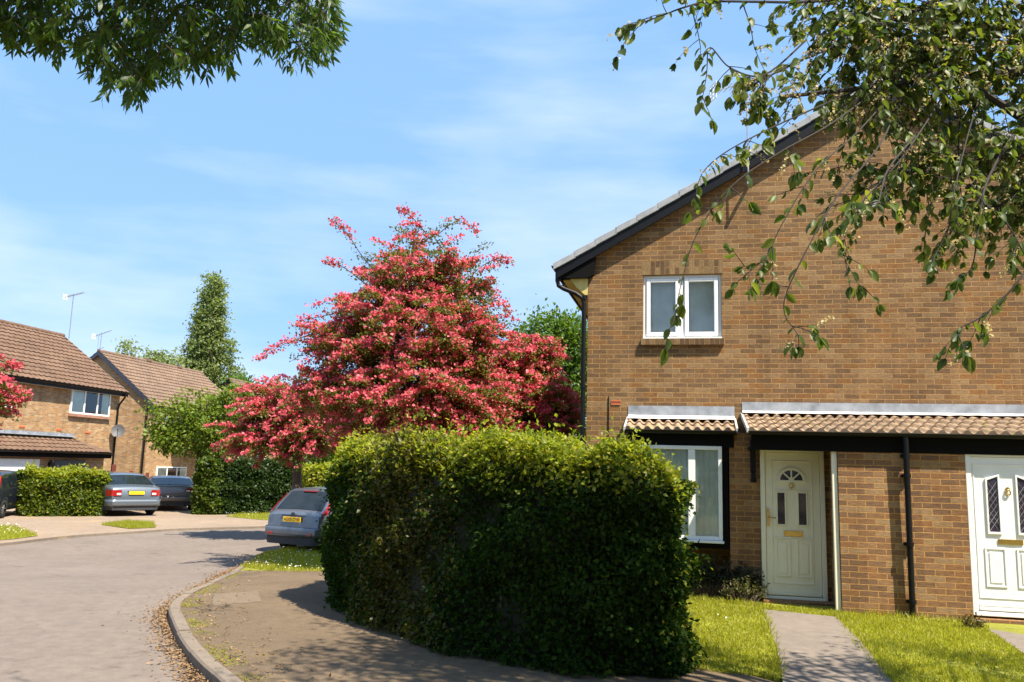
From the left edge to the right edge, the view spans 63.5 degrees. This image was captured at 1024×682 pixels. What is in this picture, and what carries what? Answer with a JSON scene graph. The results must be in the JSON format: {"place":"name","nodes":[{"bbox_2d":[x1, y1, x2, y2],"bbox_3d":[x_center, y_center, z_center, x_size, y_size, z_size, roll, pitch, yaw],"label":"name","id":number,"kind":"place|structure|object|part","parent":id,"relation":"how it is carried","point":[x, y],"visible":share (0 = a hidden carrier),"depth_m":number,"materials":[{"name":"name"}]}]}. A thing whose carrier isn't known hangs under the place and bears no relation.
{"place":"outdoors","nodes":[
{"label":"outdoors","id":0,"kind":"place"},
{"bbox_2d":[95,464,148,478],"bbox_3d":[-16.364,6.017,34.634,0.138,1.661,3.688,0,-9,9],"label":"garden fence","id":1,"kind":"object","parent":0,"point":[114,470],"visible":0.09,"depth_m":34.12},
{"bbox_2d":[0,505,267,542],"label":"pavement","id":2,"kind":"structure","parent":0,"point":[169,516],"depth_m":26.20,"materials":[{"name":"beige concrete"}]},
{"bbox_2d":[0,470,18,517],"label":"parked car","id":3,"kind":"object","parent":2,"relation":"on","point":[9,485],"visible":0.41,"depth_m":26.61,"materials":[{"name":"blue paint"}]},
{"bbox_3d":[-16.349,4.566,27.099,0.130,0.380,1.980,4,-9,-14],"label":"side window","id":4,"kind":"part","parent":3,"relation":"part of","materials":[{"name":"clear glass"}]},
{"bbox_2d":[0,523,37,539],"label":"grass patch","id":5,"kind":"object","parent":2,"relation":"on","point":[18,534],"visible":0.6,"depth_m":20.63,"materials":[{"name":"green plant"}]},
{"bbox_2d":[13,460,112,516],"bbox_3d":[-15.276,5.071,28.244,3.097,1.958,1.633,5,-9,-24],"label":"clipped hedge","id":6,"kind":"object","parent":2,"relation":"on","point":[71,490],"visible":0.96,"depth_m":27.73,"materials":[{"name":"green plant"}]},
{"bbox_2d":[101,472,160,514],"bbox_3d":[-14.646,5.532,30.315,2.000,1.475,4.815,10,-12,-43],"label":"parked car","id":7,"kind":"object","parent":2,"relation":"on","point":[129,491],"visible":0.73,"depth_m":28.74,"materials":[{"name":"grey paint"}]},
{"bbox_3d":[-13.634,4.931,29.368,1.634,0.335,0.580,10,-12,-43],"label":"rear window","id":8,"kind":"part","parent":7,"relation":"part of","materials":[{"name":"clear glass"}]},
{"bbox_2d":[149,475,192,509],"bbox_3d":[-14.092,6.181,33.937,1.980,1.305,4.365,6,-9,-25],"label":"parked car","id":9,"kind":"object","parent":2,"relation":"on","point":[175,490],"visible":0.44,"depth_m":32.24,"materials":[{"name":"grey paint"}]},
{"bbox_3d":[-13.572,5.590,32.935,1.614,0.271,0.750,6,-9,-25],"label":"rear window","id":10,"kind":"part","parent":9,"relation":"part of","materials":[{"name":"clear glass"}]},
{"bbox_2d":[134,379,257,509],"bbox_3d":[-12.053,4.024,31.762,4.965,5.233,3.617,2,-9,0],"label":"maple tree","id":11,"kind":"object","parent":2,"relation":"on","point":[193,420],"visible":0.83,"depth_m":31.32,"materials":[{"name":"green plant"}]},
{"bbox_2d":[227,513,267,519],"bbox_3d":[-9.466,6.541,31.199,2.368,0.001,5.875,4,-9,-14],"label":"grass patch","id":12,"kind":"object","parent":2,"relation":"on","point":[249,517],"visible":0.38,"depth_m":29.23,"materials":[{"name":"green plant"}]},
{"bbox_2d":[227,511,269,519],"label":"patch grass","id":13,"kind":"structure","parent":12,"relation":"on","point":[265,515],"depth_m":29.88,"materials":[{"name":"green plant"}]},
{"bbox_2d":[0,528,301,681],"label":"road","id":14,"kind":"structure","parent":0,"point":[62,601],"depth_m":10.98,"materials":[{"name":"grey asphalt"}]},
{"bbox_2d":[0,526,264,545],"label":"kerb","id":15,"kind":"structure","parent":14,"relation":"on","point":[114,533],"depth_m":22.63,"materials":[{"name":"concrete"}]},
{"bbox_2d":[265,486,339,547],"bbox_3d":[-4.122,4.404,20.741,1.880,1.505,4.250,-3,-10,27],"label":"parked car","id":16,"kind":"object","parent":14,"relation":"on","point":[295,514],"visible":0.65,"depth_m":19.02,"materials":[{"name":"blue metal"}]},
{"bbox_3d":[-4.844,3.730,19.371,1.339,0.442,0.410,-3,-10,27],"label":"rear window","id":17,"kind":"part","parent":16,"relation":"part of","materials":[{"name":"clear glass"}]},
{"bbox_2d":[217,420,304,460],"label":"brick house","id":18,"kind":"structure","parent":0,"point":[253,456],"depth_m":51.67,"materials":[{"name":"brick"}]},
{"bbox_2d":[240,544,325,572],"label":"verge","id":19,"kind":"structure","parent":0,"point":[244,568],"depth_m":16.33,"materials":[{"name":"green plant"}]},
{"bbox_2d":[251,204,533,451],"bbox_3d":[-2.242,0.774,16.027,4.535,7.305,4.014,-4,-10,34],"label":"hawthorn tree","id":20,"kind":"object","parent":19,"relation":"on","point":[460,339],"visible":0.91,"depth_m":15.54,"materials":[{"name":"pink plant"}]},
{"bbox_2d":[180,570,772,681],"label":"pavement","id":21,"kind":"structure","parent":0,"point":[296,619],"depth_m":7.78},
{"bbox_2d":[101,554,341,681],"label":"leaf litter","id":22,"kind":"object","parent":21,"relation":"on","point":[174,652],"visible":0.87,"depth_m":8.36,"materials":[{"name":"brown plant"}]},
{"bbox_2d":[183,572,269,681],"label":"moss","id":23,"kind":"object","parent":21,"relation":"on","point":[224,650],"visible":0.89,"depth_m":8.28,"materials":[{"name":"green plant"}]},
{"bbox_2d":[212,591,260,605],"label":"footway slab","id":24,"kind":"structure","parent":21,"relation":"on","point":[247,597],"depth_m":10.37,"materials":[{"name":"concrete"}]},
{"bbox_2d":[316,406,712,679],"bbox_3d":[-0.666,2.011,9.474,2.366,2.374,6.646,7,-10,-33],"label":"clipped hedge","id":25,"kind":"object","parent":21,"relation":"on","point":[560,554],"visible":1,"depth_m":7.52,"materials":[{"name":"green plant"}]},
{"bbox_2d":[0,0,1023,423],"label":"sky","id":26,"kind":"structure","parent":0,"point":[514,119],"materials":[{"name":"blue"}]},
{"bbox_2d":[764,609,891,681],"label":"path","id":27,"kind":"structure","parent":0,"point":[821,648],"depth_m":8.13,"materials":[{"name":"grey concrete"}]},
{"bbox_2d":[686,595,1023,681],"bbox_3d":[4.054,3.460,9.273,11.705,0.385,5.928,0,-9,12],"label":"lawn","id":28,"kind":"structure","parent":0,"point":[1015,628],"depth_m":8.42,"materials":[{"name":"green plant"}]},
{"bbox_2d":[689,593,760,602],"bbox_3d":[2.515,3.619,11.723,1.900,0.048,0.900,0,-9,12],"label":"flower bed","id":29,"kind":"object","parent":28,"relation":"on","point":[719,596],"visible":0.18,"depth_m":11.76,"materials":[{"name":"green plant"}]},
{"bbox_2d":[692,551,741,597],"bbox_3d":[2.769,3.252,11.585,1.021,0.708,0.407,2,-9,0],"label":"shrub","id":30,"kind":"object","parent":29,"relation":"on","point":[710,576],"visible":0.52,"depth_m":11.54,"materials":[{"name":"green plant"}]},
{"bbox_2d":[719,575,770,601],"bbox_3d":[3.186,3.390,11.308,0.725,0.376,0.406,2,-9,0],"label":"shrub","id":31,"kind":"object","parent":29,"relation":"on","point":[739,590],"visible":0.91,"depth_m":11.28,"materials":[{"name":"green plant"}]},
{"bbox_2d":[730,560,764,600],"bbox_3d":[3.261,3.313,11.403,0.470,0.557,0.317,2,-9,0],"label":"shrub","id":32,"kind":"object","parent":29,"relation":"on","point":[745,576],"visible":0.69,"depth_m":11.38,"materials":[{"name":"green plant"}]},
{"bbox_2d":[958,610,985,628],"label":"shrub","id":33,"kind":"object","parent":28,"relation":"on","point":[969,620],"visible":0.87,"depth_m":9.64,"materials":[{"name":"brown plant"}]},
{"bbox_2d":[990,629,1023,653],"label":"side path","id":34,"kind":"structure","parent":0,"point":[1016,640],"depth_m":9.11,"materials":[{"name":"grey concrete"}]},
{"bbox_3d":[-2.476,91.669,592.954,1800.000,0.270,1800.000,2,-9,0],"label":"ground","id":35,"kind":"structure","parent":0,"visible":0},
{"bbox_2d":[0,353,32,441],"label":"hawthorn tree","id":36,"kind":"object","parent":35,"relation":"on","point":[9,396],"visible":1,"depth_m":19.02,"materials":[{"name":"pink plant"}]},
{"bbox_2d":[0,319,129,470],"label":"brick house","id":37,"kind":"structure","parent":35,"relation":"on","point":[70,412],"depth_m":35.75,"materials":[{"name":"brick"}]},
{"bbox_2d":[0,458,39,470],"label":"garage door","id":38,"kind":"structure","parent":37,"relation":"in","point":[5,464],"depth_m":31.51,"materials":[{"name":"white plastic"}]},
{"bbox_2d":[54,460,84,467],"bbox_3d":[-18.458,5.978,34.353,0.035,2.042,1.820,0,-9,10],"label":"door","id":39,"kind":"structure","parent":37,"relation":"in","point":[60,463],"depth_m":34.32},
{"bbox_2d":[63,292,83,338],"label":"tv aerial","id":40,"kind":"object","parent":37,"relation":"attached to","point":[73,295],"visible":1,"depth_m":40.45,"materials":[{"name":"metal"}]},
{"bbox_2d":[68,390,110,419],"bbox_3d":[-19.011,2.819,37.371,0.118,1.307,2.748,0,-9,10],"label":"window","id":41,"kind":"structure","parent":37,"relation":"in","point":[82,403],"depth_m":37.32,"materials":[{"name":"white plastic"}]},
{"bbox_2d":[111,424,124,436],"bbox_3d":[-18.504,4.191,38.631,0.648,0.599,0.488,2,-9,0],"label":"satellite dish","id":42,"kind":"object","parent":37,"relation":"attached to","point":[118,430],"visible":1,"depth_m":38.76,"materials":[{"name":"grey metal"}]},
{"bbox_2d":[110,335,146,357],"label":"birch tree","id":43,"kind":"object","parent":35,"relation":"on","point":[125,348],"visible":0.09,"depth_m":88.36,"materials":[{"name":"green plant"}]},
{"bbox_2d":[138,345,178,362],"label":"birch tree","id":44,"kind":"object","parent":35,"relation":"on","point":[155,356],"visible":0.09,"depth_m":88.25,"materials":[{"name":"green plant"}]},
{"bbox_2d":[89,349,235,479],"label":"brick house","id":45,"kind":"structure","parent":35,"relation":"on","point":[139,379],"depth_m":46.47,"materials":[{"name":"brick"}]},
{"bbox_2d":[92,330,110,349],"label":"tv aerial","id":46,"kind":"object","parent":45,"relation":"attached to","point":[101,334],"visible":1,"depth_m":47.00,"materials":[{"name":"metal"}]},
{"bbox_2d":[156,467,186,475],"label":"window","id":47,"kind":"structure","parent":45,"relation":"in","point":[173,471],"depth_m":47.49,"materials":[{"name":"white plastic"}]},
{"bbox_2d":[153,346,194,369],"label":"birch tree","id":48,"kind":"object","parent":35,"relation":"on","point":[173,361],"visible":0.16,"depth_m":88.16,"materials":[{"name":"green plant"}]},
{"bbox_2d":[0,0,351,114],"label":"ash tree","id":49,"kind":"object","parent":35,"relation":"on","point":[47,37],"visible":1,"depth_m":3.93,"materials":[{"name":"green plant"}]},
{"bbox_2d":[169,270,250,385],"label":"poplar tree","id":50,"kind":"object","parent":35,"relation":"on","point":[208,355],"visible":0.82,"depth_m":95.18,"materials":[{"name":"green plant"}]},
{"bbox_2d":[212,372,260,386],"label":"green bush","id":51,"kind":"object","parent":35,"relation":"on","point":[242,377],"visible":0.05,"depth_m":61.64,"materials":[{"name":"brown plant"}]},
{"bbox_2d":[168,546,310,681],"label":"kerb","id":52,"kind":"structure","parent":35,"relation":"on","point":[206,664],"depth_m":7.78,"materials":[{"name":"concrete"}]},
{"bbox_2d":[218,378,270,400],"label":"brick house","id":53,"kind":"structure","parent":35,"relation":"on","point":[234,381],"depth_m":58.74,"materials":[{"name":"brick"}]},
{"bbox_2d":[189,453,312,514],"bbox_3d":[-9.992,5.602,32.116,5.056,2.392,1.668,10,-12,-43],"label":"clipped hedge","id":54,"kind":"object","parent":35,"relation":"on","point":[240,486],"visible":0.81,"depth_m":31.13,"materials":[{"name":"green plant"}]},
{"bbox_2d":[202,373,350,489],"bbox_3d":[-6.144,3.111,22.223,4.253,4.518,2.976,2,-9,0],"label":"hawthorn tree","id":55,"kind":"object","parent":35,"relation":"on","point":[259,428],"visible":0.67,"depth_m":21.69,"materials":[{"name":"pink plant"}]},
{"bbox_2d":[289,450,336,464],"bbox_3d":[-8.223,5.699,39.321,4.925,4.125,4.990,2,-9,0],"label":"green bush","id":56,"kind":"object","parent":35,"relation":"on","point":[326,459],"visible":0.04,"depth_m":38.55,"materials":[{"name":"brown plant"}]},
{"bbox_2d":[301,459,333,487],"bbox_3d":[-5.495,4.744,25.270,3.122,2.252,1.373,-5,-11,36],"label":"clipped hedge","id":57,"kind":"object","parent":35,"relation":"on","point":[315,477],"visible":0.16,"depth_m":25.34,"materials":[{"name":"green plant"}]},
{"bbox_2d":[4,513,726,617],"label":"daisies","id":58,"kind":"object","parent":35,"relation":"on","point":[277,557],"visible":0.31,"depth_m":16.44,"materials":[{"name":"white plant"}]},
{"bbox_2d":[465,332,586,437],"bbox_3d":[0.125,2.287,17.949,3.123,5.082,2.702,2,-9,0],"label":"hawthorn tree","id":59,"kind":"object","parent":35,"relation":"on","point":[530,367],"visible":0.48,"depth_m":17.52,"materials":[{"name":"pink plant"}]},
{"bbox_2d":[504,293,587,443],"bbox_3d":[1.933,2.733,36.073,6.190,9.821,5.464,5,-9,-20],"label":"green tree","id":60,"kind":"object","parent":35,"relation":"on","point":[569,330],"visible":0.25,"depth_m":35.66,"materials":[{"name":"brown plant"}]},
{"bbox_2d":[551,79,1023,624],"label":"brick house","id":61,"kind":"structure","parent":35,"relation":"on","point":[869,459],"depth_m":12.07,"materials":[{"name":"brown brick"}]},
{"bbox_2d":[641,274,723,345],"bbox_3d":[2.656,-0.477,12.920,1.258,1.124,0.254,0,-9,12],"label":"window","id":62,"kind":"structure","parent":61,"relation":"in","point":[701,324],"depth_m":12.97,"materials":[{"name":"white plastic"}]},
{"bbox_2d":[640,445,728,548],"bbox_3d":[2.449,2.268,12.155,1.404,1.449,0.597,0,-9,12],"label":"bay window","id":63,"kind":"structure","parent":61,"relation":"in","point":[707,466],"depth_m":11.89,"materials":[{"name":"white plastic"}]},
{"bbox_2d":[710,67,788,175],"bbox_3d":[3.728,-3.395,12.892,1.260,1.942,0.351,3,-9,-10],"label":"tv aerial","id":64,"kind":"object","parent":61,"relation":"attached to","point":[726,88],"visible":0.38,"depth_m":12.88,"materials":[{"name":"metal"}]},
{"bbox_2d":[759,450,827,601],"bbox_3d":[3.913,2.540,11.501,0.856,2.065,0.161,0,-9,12],"label":"door","id":65,"kind":"structure","parent":61,"relation":"in","point":[792,485],"depth_m":11.49,"materials":[{"name":"white paint"}]},
{"bbox_2d":[965,454,1023,617],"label":"door","id":66,"kind":"structure","parent":61,"relation":"in","point":[994,483],"depth_m":10.31,"materials":[{"name":"white paint"}]},
{"bbox_2d":[606,0,1023,373],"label":"birch tree","id":67,"kind":"object","parent":35,"relation":"on","point":[907,68],"visible":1,"depth_m":4.03,"materials":[{"name":"green plant"}]},
{"label":"grass patch","id":68,"kind":"structure","parent":0,"visible":0},
{"bbox_2d":[101,519,156,528],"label":"patch grass","id":69,"kind":"structure","parent":68,"relation":"on","point":[130,523],"depth_m":24.47,"materials":[{"name":"green plant"}]}
]}

